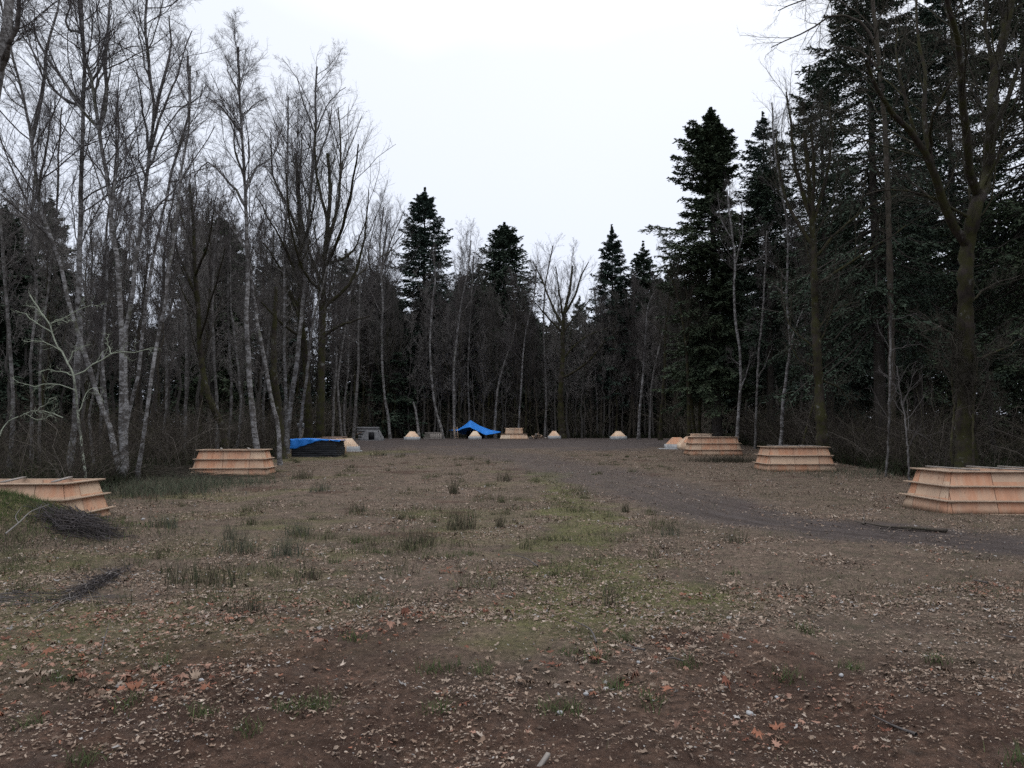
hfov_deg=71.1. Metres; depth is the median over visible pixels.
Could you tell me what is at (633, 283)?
bare tree
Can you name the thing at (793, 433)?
undergrowth
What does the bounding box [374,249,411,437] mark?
bare tree
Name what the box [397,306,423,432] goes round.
bare tree
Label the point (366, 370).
bare tree
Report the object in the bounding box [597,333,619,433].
bare tree
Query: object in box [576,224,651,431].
fir tree
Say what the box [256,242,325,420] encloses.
fir tree
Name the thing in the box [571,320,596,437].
bare tree
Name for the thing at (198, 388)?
bare tree
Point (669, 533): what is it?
rush clump
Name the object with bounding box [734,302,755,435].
bare tree
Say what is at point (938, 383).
fir tree
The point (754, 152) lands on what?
fir tree
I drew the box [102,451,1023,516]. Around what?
weeds
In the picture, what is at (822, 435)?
maple tree
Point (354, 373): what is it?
bare tree
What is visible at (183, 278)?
fir tree
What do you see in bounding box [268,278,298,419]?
bare tree
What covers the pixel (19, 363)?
fir tree
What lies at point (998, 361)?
fir tree
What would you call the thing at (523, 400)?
fir tree
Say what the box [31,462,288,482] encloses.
edge brush
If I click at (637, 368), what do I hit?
bare tree
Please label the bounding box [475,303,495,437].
bare tree
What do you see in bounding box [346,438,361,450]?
pier form
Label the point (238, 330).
bare tree
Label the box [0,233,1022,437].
forest
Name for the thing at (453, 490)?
rush clump
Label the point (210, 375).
bare tree
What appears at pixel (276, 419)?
alder tree
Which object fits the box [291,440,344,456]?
wrapped stack
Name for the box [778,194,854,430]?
fir tree
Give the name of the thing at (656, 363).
alder tree
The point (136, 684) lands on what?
fallen leaves
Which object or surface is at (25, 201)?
bare tree
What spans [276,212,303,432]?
bare tree
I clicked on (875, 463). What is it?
ground cover
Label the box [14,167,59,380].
bare tree
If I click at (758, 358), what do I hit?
alder tree
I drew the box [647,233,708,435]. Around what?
maple tree
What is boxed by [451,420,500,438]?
tarp shelter
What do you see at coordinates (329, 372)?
fir tree
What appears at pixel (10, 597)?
twig litter
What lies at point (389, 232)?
alder tree
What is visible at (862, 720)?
leaf crumbs
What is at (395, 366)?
bare tree
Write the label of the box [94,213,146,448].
bare tree
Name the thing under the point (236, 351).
alder tree
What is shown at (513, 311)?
bare tree
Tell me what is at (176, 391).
bare tree
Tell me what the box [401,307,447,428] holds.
fir tree
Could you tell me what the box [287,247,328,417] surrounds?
bare tree
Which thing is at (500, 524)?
rush clump
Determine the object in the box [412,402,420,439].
broken snag
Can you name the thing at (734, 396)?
fir tree
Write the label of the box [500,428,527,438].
stepped plywood form
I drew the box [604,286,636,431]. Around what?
bare tree
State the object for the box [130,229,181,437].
bare tree
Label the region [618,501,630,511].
rush clump
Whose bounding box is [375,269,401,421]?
bare tree
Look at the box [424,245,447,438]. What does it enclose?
alder tree
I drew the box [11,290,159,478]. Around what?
lichen tree
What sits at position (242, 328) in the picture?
bare tree
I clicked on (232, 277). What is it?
bare tree
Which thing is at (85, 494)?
plywood form
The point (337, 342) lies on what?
bare tree
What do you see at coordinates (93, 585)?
dry brush
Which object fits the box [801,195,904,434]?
fir tree
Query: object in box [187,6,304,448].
alder tree
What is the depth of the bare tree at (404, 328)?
92.08 m
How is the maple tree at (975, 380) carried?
on the ground at (552, 735)
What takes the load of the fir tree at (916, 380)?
on the ground at (552, 735)
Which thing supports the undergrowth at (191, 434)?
on the ground at (552, 735)
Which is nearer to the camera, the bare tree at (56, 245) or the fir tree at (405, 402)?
the bare tree at (56, 245)
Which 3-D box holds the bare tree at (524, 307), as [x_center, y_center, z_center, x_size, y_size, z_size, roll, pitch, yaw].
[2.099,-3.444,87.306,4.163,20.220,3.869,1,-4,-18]
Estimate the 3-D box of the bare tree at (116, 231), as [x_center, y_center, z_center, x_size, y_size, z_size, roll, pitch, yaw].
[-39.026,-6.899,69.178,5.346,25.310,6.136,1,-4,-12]
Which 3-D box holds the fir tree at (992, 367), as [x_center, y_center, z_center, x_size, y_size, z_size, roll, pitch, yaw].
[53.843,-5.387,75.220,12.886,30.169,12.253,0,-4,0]
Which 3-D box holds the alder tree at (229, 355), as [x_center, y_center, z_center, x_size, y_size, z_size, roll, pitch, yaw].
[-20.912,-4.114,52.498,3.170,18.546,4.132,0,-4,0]
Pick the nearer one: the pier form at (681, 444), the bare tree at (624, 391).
the pier form at (681, 444)
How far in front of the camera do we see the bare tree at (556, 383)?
86.30 m
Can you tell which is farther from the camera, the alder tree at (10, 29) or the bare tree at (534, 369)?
the bare tree at (534, 369)
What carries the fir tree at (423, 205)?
on the ground at (552, 735)
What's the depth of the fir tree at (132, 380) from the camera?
86.87 m
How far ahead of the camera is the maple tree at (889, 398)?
33.53 m
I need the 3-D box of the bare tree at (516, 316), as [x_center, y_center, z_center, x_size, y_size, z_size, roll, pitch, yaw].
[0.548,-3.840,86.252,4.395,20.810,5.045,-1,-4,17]
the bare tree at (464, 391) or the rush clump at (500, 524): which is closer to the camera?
the rush clump at (500, 524)
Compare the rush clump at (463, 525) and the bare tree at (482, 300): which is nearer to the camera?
the rush clump at (463, 525)
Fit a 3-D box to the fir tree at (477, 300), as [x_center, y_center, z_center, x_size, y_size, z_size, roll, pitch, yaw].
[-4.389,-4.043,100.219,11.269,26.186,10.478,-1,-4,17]
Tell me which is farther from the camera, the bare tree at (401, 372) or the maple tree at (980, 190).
the bare tree at (401, 372)
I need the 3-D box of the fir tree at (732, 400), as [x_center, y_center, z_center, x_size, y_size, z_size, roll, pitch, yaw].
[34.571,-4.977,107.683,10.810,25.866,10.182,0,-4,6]
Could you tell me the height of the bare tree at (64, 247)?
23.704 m
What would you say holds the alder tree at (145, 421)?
on the ground at (552, 735)
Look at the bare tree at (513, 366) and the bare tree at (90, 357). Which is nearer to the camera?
the bare tree at (90, 357)
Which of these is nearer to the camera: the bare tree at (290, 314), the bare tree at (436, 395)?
the bare tree at (290, 314)
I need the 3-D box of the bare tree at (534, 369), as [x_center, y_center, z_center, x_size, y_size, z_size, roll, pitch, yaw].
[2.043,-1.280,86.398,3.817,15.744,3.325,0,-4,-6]
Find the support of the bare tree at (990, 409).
on the ground at (552, 735)
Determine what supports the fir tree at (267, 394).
on the ground at (552, 735)
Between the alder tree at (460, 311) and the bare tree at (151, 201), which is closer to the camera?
the bare tree at (151, 201)
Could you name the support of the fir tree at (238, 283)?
on the ground at (552, 735)
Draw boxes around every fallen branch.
[5,504,48,533]
[99,624,108,655]
[509,554,537,566]
[573,620,596,642]
[625,644,645,650]
[662,657,681,661]
[872,715,917,735]
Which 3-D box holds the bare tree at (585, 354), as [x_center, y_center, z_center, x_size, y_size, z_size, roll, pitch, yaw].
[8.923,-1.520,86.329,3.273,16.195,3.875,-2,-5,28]
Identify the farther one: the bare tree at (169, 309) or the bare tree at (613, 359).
the bare tree at (613, 359)
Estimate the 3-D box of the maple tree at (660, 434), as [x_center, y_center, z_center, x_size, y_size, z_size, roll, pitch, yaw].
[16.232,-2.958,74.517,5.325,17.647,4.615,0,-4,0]
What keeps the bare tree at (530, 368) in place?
on the ground at (552, 735)
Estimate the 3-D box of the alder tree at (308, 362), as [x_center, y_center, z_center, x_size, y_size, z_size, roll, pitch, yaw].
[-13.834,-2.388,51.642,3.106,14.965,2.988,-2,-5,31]
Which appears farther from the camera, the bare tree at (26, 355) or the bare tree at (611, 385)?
the bare tree at (611, 385)
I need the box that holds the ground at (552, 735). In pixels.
[0,435,1023,767]
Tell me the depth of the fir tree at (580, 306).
105.67 m
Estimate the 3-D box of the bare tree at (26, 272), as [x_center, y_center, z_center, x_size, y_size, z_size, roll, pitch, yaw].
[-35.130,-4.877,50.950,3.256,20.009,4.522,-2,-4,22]
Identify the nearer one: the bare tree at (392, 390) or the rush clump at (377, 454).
the rush clump at (377, 454)
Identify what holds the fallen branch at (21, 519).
on the ground at (552, 735)
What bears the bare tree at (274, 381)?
on the ground at (552, 735)
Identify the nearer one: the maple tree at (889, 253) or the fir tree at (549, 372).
the maple tree at (889, 253)
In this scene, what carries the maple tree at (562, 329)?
on the ground at (552, 735)
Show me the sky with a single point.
(544, 119)
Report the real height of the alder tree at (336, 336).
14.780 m
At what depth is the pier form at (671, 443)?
57.85 m
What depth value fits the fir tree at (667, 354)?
103.25 m
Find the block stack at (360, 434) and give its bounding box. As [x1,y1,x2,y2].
[357,427,380,439]
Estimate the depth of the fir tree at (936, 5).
52.72 m
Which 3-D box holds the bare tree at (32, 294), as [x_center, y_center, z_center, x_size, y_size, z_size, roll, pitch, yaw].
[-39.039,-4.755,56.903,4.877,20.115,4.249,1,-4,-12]
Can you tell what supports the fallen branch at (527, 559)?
on the ground at (552, 735)
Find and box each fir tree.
[0,204,69,444]
[1,195,103,418]
[3,265,116,441]
[80,245,153,427]
[150,230,233,421]
[164,218,264,432]
[206,235,271,412]
[226,261,312,432]
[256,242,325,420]
[310,249,370,431]
[341,273,388,418]
[350,290,409,423]
[366,329,431,437]
[374,301,417,425]
[385,187,464,429]
[399,272,461,432]
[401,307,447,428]
[437,271,491,424]
[437,272,494,423]
[443,263,508,428]
[465,222,546,423]
[498,297,549,426]
[513,312,553,433]
[535,321,580,432]
[537,321,554,431]
[539,323,570,432]
[547,314,577,409]
[563,327,578,416]
[564,295,588,433]
[570,320,607,432]
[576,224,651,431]
[579,315,618,419]
[593,292,641,432]
[593,331,635,432]
[619,241,672,432]
[624,290,658,430]
[638,107,765,436]
[641,279,710,432]
[647,275,695,430]
[654,264,711,423]
[686,313,735,433]
[705,167,824,440]
[711,276,766,429]
[722,276,775,429]
[734,111,810,419]
[740,292,792,422]
[742,64,905,445]
[746,0,1014,453]
[762,269,805,421]
[777,228,812,418]
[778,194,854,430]
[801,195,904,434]
[835,47,1016,440]
[849,175,979,435]
[851,0,1023,408]
[865,201,1008,440]
[907,0,1023,409]
[930,193,1023,438]
[975,211,1023,439]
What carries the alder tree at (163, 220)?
on the ground at (552, 735)
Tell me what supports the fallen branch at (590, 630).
on the ground at (552, 735)
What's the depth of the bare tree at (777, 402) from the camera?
82.56 m
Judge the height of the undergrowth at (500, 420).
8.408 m
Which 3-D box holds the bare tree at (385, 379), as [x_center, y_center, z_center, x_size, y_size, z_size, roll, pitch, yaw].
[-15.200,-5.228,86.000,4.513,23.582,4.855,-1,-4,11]
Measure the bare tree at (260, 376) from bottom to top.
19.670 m
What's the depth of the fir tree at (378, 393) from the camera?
94.31 m
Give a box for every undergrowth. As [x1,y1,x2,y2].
[0,376,340,486]
[170,379,872,437]
[701,367,1023,475]
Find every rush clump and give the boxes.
[143,510,183,528]
[164,551,248,588]
[212,527,263,555]
[215,590,278,615]
[220,519,241,539]
[267,533,307,558]
[279,517,312,535]
[289,556,322,579]
[292,467,314,478]
[310,479,331,491]
[346,501,366,512]
[369,449,386,455]
[397,527,420,550]
[401,523,438,545]
[444,507,476,530]
[445,473,462,493]
[494,511,505,527]
[496,471,511,481]
[599,575,619,607]
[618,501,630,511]
[660,522,679,536]
[720,528,749,543]
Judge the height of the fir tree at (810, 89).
33.364 m
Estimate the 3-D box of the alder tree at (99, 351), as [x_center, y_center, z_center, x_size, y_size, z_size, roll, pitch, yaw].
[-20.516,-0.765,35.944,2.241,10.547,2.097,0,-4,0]
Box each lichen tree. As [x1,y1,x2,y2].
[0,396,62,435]
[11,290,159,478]
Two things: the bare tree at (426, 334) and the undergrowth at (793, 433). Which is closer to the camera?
the undergrowth at (793, 433)
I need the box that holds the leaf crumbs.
[0,611,1023,767]
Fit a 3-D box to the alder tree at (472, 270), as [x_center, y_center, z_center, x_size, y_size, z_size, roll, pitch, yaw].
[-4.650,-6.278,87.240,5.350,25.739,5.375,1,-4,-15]
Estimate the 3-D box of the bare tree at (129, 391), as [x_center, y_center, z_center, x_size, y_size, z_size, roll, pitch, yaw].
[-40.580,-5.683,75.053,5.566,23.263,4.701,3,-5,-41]
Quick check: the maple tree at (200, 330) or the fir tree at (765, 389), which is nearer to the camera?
the maple tree at (200, 330)
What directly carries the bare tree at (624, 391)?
on the ground at (552, 735)
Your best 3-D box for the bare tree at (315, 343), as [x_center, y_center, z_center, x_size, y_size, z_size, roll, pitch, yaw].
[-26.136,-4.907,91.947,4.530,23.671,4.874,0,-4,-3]
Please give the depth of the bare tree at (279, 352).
63.57 m
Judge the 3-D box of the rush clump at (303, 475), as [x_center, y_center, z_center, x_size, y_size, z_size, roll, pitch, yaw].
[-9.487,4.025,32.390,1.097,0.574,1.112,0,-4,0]
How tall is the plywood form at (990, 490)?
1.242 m
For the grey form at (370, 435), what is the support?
on the ground at (552, 735)
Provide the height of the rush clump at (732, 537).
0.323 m
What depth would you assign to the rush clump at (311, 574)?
9.67 m
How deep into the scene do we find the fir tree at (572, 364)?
106.84 m
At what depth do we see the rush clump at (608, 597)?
7.77 m
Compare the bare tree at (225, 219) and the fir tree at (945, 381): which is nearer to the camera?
the fir tree at (945, 381)
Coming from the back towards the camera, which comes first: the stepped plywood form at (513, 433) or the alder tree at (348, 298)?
the stepped plywood form at (513, 433)
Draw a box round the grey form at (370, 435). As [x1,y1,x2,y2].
[360,431,384,440]
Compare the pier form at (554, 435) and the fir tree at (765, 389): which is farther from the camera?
the fir tree at (765, 389)
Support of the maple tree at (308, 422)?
on the ground at (552, 735)
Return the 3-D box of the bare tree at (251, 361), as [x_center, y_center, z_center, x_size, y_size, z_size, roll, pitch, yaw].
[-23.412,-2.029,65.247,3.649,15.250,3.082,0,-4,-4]
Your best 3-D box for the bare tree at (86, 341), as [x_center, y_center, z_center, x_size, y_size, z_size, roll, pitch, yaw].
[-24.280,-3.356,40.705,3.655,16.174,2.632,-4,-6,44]
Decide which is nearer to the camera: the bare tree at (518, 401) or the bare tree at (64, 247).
the bare tree at (64, 247)
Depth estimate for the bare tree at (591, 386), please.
88.83 m
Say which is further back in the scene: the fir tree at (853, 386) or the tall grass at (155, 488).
the fir tree at (853, 386)
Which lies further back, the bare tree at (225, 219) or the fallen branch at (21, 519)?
the bare tree at (225, 219)
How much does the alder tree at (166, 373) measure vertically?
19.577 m
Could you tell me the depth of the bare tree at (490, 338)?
86.67 m
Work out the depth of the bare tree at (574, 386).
87.56 m
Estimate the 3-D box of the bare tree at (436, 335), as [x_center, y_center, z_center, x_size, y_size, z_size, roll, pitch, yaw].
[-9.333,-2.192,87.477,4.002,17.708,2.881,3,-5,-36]
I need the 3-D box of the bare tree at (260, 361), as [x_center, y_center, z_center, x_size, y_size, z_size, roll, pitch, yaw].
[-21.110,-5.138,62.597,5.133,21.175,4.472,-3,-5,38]
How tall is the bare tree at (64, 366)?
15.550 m
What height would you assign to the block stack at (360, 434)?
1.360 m
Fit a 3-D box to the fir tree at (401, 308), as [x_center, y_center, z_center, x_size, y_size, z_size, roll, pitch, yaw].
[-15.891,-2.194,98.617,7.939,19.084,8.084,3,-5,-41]
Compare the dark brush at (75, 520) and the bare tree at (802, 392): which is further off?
the bare tree at (802, 392)
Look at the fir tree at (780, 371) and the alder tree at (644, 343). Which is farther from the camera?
the fir tree at (780, 371)
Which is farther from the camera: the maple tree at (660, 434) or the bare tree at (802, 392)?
the bare tree at (802, 392)
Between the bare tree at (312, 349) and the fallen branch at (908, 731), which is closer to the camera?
the fallen branch at (908, 731)
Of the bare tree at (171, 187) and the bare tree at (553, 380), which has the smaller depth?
the bare tree at (171, 187)
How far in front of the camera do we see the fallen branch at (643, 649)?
5.96 m
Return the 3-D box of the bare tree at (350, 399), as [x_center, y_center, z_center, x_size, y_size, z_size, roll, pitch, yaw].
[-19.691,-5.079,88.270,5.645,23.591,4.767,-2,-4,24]
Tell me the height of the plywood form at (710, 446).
1.342 m
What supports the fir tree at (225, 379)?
on the ground at (552, 735)
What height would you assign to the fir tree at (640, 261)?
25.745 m
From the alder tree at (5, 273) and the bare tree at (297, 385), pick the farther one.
the bare tree at (297, 385)
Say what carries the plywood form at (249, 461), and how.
on the ground at (552, 735)
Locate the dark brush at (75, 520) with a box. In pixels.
[8,495,135,543]
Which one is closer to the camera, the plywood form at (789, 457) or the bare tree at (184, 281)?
the plywood form at (789, 457)
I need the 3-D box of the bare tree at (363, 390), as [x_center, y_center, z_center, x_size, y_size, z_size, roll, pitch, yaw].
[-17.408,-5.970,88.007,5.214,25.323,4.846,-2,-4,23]
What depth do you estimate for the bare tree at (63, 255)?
74.54 m
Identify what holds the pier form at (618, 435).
on the ground at (552, 735)
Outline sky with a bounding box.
[0,0,1023,429]
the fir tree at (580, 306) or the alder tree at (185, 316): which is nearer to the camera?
the alder tree at (185, 316)
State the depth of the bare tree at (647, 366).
86.85 m
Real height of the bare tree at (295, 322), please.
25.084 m
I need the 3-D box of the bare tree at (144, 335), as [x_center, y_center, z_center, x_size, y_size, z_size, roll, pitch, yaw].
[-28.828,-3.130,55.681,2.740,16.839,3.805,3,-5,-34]
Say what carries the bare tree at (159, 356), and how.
on the ground at (552, 735)
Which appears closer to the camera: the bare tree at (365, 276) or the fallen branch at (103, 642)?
the fallen branch at (103, 642)
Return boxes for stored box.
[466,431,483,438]
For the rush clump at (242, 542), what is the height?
0.466 m
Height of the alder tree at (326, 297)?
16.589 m
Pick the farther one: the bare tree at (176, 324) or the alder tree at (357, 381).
the alder tree at (357, 381)
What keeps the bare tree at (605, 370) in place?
on the ground at (552, 735)
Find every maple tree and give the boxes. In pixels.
[150,128,255,448]
[245,78,409,437]
[247,93,337,437]
[527,239,625,438]
[642,276,683,439]
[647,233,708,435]
[669,259,709,432]
[676,248,726,432]
[739,0,982,459]
[754,54,932,449]
[801,393,814,444]
[809,0,1023,467]
[868,290,918,476]
[874,362,946,484]
[922,308,1008,466]
[952,335,1008,467]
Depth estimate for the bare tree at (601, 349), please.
88.06 m
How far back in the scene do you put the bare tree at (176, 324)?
54.34 m
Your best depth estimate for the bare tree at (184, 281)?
92.97 m
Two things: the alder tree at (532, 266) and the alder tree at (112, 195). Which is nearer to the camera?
the alder tree at (112, 195)
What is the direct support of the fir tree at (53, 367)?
on the ground at (552, 735)
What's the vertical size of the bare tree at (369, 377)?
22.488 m
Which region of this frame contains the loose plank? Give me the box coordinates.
[322,436,346,438]
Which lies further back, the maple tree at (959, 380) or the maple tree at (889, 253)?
the maple tree at (889, 253)
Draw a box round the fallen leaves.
[0,448,1023,767]
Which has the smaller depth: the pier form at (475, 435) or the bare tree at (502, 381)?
the pier form at (475, 435)
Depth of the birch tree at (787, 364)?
50.94 m
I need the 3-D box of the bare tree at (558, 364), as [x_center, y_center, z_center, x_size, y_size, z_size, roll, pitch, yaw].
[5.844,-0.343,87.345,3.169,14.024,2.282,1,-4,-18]
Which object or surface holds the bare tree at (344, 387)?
on the ground at (552, 735)
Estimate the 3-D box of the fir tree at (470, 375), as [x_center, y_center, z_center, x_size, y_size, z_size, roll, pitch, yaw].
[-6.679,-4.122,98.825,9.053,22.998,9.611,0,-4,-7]
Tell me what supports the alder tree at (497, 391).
on the ground at (552, 735)
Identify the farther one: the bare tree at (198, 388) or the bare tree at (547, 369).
the bare tree at (547, 369)
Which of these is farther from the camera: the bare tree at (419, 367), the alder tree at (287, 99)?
the bare tree at (419, 367)
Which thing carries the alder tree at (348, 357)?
on the ground at (552, 735)
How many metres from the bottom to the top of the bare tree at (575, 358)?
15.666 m
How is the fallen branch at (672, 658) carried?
on the ground at (552, 735)
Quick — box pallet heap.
[423,432,443,438]
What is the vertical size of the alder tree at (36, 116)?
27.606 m
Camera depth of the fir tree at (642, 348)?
102.06 m
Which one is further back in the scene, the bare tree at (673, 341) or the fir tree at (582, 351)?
the fir tree at (582, 351)
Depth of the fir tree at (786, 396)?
99.03 m
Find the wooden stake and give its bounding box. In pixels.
[537,752,550,766]
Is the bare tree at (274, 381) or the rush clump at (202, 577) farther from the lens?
the bare tree at (274, 381)
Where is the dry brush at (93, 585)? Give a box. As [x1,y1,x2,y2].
[30,562,142,619]
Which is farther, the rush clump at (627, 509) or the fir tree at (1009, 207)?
the fir tree at (1009, 207)
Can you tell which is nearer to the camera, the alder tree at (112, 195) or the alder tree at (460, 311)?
the alder tree at (112, 195)
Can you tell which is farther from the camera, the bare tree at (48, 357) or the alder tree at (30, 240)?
the bare tree at (48, 357)
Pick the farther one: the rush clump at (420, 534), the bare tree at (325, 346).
the bare tree at (325, 346)
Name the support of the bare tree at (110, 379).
on the ground at (552, 735)
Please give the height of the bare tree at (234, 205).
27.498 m
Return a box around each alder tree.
[0,0,86,98]
[0,0,135,474]
[0,0,197,472]
[0,105,75,461]
[0,166,49,473]
[1,0,181,475]
[24,93,109,460]
[76,59,158,463]
[85,265,118,463]
[86,0,237,478]
[86,233,124,449]
[123,25,232,425]
[123,160,205,455]
[124,33,233,481]
[162,171,206,452]
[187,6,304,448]
[191,188,240,448]
[207,204,252,442]
[215,226,264,447]
[226,222,282,464]
[231,74,333,428]
[256,213,288,441]
[257,38,356,453]
[298,253,343,438]
[308,245,342,339]
[326,271,352,435]
[329,258,362,435]
[333,299,359,435]
[337,194,420,421]
[346,250,378,440]
[349,182,404,438]
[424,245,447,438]
[429,217,484,438]
[454,225,496,421]
[489,256,553,427]
[493,317,524,437]
[524,233,565,437]
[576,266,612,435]
[632,272,667,438]
[648,315,670,437]
[707,172,771,440]
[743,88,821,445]
[744,215,785,448]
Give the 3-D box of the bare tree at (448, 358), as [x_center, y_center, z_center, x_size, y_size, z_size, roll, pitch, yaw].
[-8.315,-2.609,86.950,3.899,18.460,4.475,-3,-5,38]
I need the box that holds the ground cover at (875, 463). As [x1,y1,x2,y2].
[0,431,1023,489]
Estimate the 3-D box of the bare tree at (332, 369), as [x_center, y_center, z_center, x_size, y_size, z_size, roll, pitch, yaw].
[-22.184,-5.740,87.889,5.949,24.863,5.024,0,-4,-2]
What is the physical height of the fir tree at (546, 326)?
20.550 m
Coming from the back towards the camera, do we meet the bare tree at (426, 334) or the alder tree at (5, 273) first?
the bare tree at (426, 334)
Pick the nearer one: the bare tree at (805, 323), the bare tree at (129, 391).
the bare tree at (805, 323)
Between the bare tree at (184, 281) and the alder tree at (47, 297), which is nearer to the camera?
the alder tree at (47, 297)
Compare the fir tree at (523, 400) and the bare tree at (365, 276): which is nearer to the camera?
the bare tree at (365, 276)
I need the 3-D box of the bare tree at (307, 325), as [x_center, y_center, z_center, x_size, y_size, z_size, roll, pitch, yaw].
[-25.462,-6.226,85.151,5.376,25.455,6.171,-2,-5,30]
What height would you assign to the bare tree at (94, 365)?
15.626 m
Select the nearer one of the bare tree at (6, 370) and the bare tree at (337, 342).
the bare tree at (6, 370)
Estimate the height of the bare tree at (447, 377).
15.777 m
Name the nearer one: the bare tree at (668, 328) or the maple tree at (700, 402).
the maple tree at (700, 402)
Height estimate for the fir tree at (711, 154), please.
31.139 m
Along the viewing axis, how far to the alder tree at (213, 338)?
48.53 m
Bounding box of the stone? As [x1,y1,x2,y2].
[746,710,753,715]
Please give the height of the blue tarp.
0.749 m
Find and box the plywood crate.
[329,439,346,453]
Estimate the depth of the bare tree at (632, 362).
87.39 m
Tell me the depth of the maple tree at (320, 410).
52.94 m
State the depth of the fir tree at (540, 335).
99.25 m
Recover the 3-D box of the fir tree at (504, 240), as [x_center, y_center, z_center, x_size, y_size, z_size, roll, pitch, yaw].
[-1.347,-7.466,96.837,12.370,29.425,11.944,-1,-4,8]
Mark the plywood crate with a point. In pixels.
(345, 442)
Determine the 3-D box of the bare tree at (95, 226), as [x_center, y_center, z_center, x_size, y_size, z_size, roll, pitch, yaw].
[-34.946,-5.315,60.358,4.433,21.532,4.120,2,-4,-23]
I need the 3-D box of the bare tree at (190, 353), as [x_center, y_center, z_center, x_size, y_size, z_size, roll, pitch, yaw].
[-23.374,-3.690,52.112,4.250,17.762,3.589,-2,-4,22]
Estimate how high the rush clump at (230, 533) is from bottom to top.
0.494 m
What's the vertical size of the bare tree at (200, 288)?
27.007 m
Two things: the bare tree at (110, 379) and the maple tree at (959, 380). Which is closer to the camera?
the maple tree at (959, 380)
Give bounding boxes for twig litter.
[0,576,157,605]
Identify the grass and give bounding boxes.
[0,448,1023,767]
[0,454,916,561]
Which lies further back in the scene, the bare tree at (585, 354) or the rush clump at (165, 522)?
the bare tree at (585, 354)
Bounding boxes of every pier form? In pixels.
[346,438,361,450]
[404,431,419,439]
[468,431,481,438]
[547,431,560,438]
[610,431,626,439]
[658,437,681,448]
[677,436,692,449]
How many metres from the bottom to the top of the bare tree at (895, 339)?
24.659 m
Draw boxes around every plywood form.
[0,476,115,517]
[189,448,276,476]
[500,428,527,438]
[683,437,742,455]
[689,433,712,436]
[753,445,836,471]
[898,466,1023,515]
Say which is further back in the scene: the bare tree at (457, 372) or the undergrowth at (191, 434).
the bare tree at (457, 372)
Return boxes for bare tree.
[0,150,48,442]
[0,182,17,213]
[0,195,59,454]
[0,197,36,455]
[2,179,50,419]
[9,208,54,442]
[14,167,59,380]
[15,176,60,449]
[22,201,76,454]
[35,213,70,369]
[45,193,85,355]
[45,240,76,356]
[49,241,90,449]
[54,184,108,457]
[56,234,88,444]
[59,232,110,446]
[71,193,117,426]
[83,242,121,437]
[88,188,135,418]
[93,264,129,436]
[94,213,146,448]
[96,220,149,400]
[97,193,140,429]
[110,177,165,417]
[110,197,167,445]
[125,237,155,447]
[128,252,181,448]
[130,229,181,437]
[137,169,193,417]
[141,241,196,458]
[151,209,202,438]
[154,218,198,432]
[156,218,217,449]
[166,241,196,434]
[167,215,206,431]
[171,155,236,448]
[173,169,223,432]
[175,189,203,423]
[175,206,221,419]
[181,186,241,426]
[183,239,234,432]
[207,190,240,402]
[214,202,251,409]
[218,229,263,444]
[220,215,244,423]
[221,227,270,441]
[227,279,257,435]
[233,290,269,413]
[244,203,295,410]
[250,224,289,434]
[250,254,291,432]
[253,271,287,458]
[256,225,293,434]
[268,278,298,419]
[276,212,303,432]
[277,232,316,388]
[282,231,311,430]
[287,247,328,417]
[289,235,314,434]
[300,266,318,385]
[306,221,328,393]
[306,244,337,392]
[307,240,351,434]
[311,239,345,400]
[317,249,353,420]
[326,250,370,434]
[327,275,350,398]
[328,274,363,433]
[330,290,359,431]
[342,236,379,434]
[342,252,377,433]
[346,257,380,429]
[349,233,384,429]
[355,263,380,429]
[361,273,390,429]
[364,248,402,436]
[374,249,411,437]
[375,266,406,433]
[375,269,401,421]
[385,311,405,437]
[394,301,416,435]
[395,308,413,423]
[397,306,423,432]
[401,291,432,434]
[407,332,429,433]
[413,270,435,436]
[416,299,449,434]
[424,305,448,431]
[429,290,457,437]
[430,329,452,423]
[434,313,457,437]
[435,247,473,437]
[437,274,472,422]
[439,298,465,436]
[454,314,471,437]
[463,310,480,420]
[469,286,498,437]
[471,265,501,425]
[471,310,494,423]
[475,283,504,434]
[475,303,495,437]
[481,295,506,435]
[492,306,513,434]
[495,334,517,427]
[498,266,532,433]
[502,306,523,426]
[504,291,531,427]
[508,325,526,414]
[514,272,546,433]
[515,308,536,433]
[515,311,542,436]
[538,272,566,431]
[538,337,552,416]
[540,333,556,435]
[542,305,571,431]
[548,328,570,406]
[557,304,579,437]
[566,338,583,435]
[567,305,592,437]
[567,312,587,434]
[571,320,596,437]
[572,306,596,437]
[584,347,600,433]
[586,299,615,435]
[589,295,610,436]
[595,298,625,436]
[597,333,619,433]
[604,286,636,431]
[611,344,629,433]
[616,267,643,437]
[617,306,642,433]
[627,303,650,426]
[630,330,650,436]
[632,303,662,431]
[640,313,667,436]
[645,283,673,434]
[646,321,669,432]
[648,295,672,433]
[658,278,685,435]
[661,265,686,434]
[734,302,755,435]
[763,235,783,423]
[773,211,810,417]
[774,219,830,416]
[883,249,908,433]
[943,168,1023,454]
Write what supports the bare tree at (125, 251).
on the ground at (552, 735)
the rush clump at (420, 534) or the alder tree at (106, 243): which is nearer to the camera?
the rush clump at (420, 534)
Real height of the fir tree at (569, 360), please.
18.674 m
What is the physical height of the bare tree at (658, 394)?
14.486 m
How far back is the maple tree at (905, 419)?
29.86 m
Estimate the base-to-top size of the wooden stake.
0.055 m
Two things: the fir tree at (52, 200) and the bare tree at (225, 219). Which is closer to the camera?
the fir tree at (52, 200)
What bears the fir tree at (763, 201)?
on the ground at (552, 735)

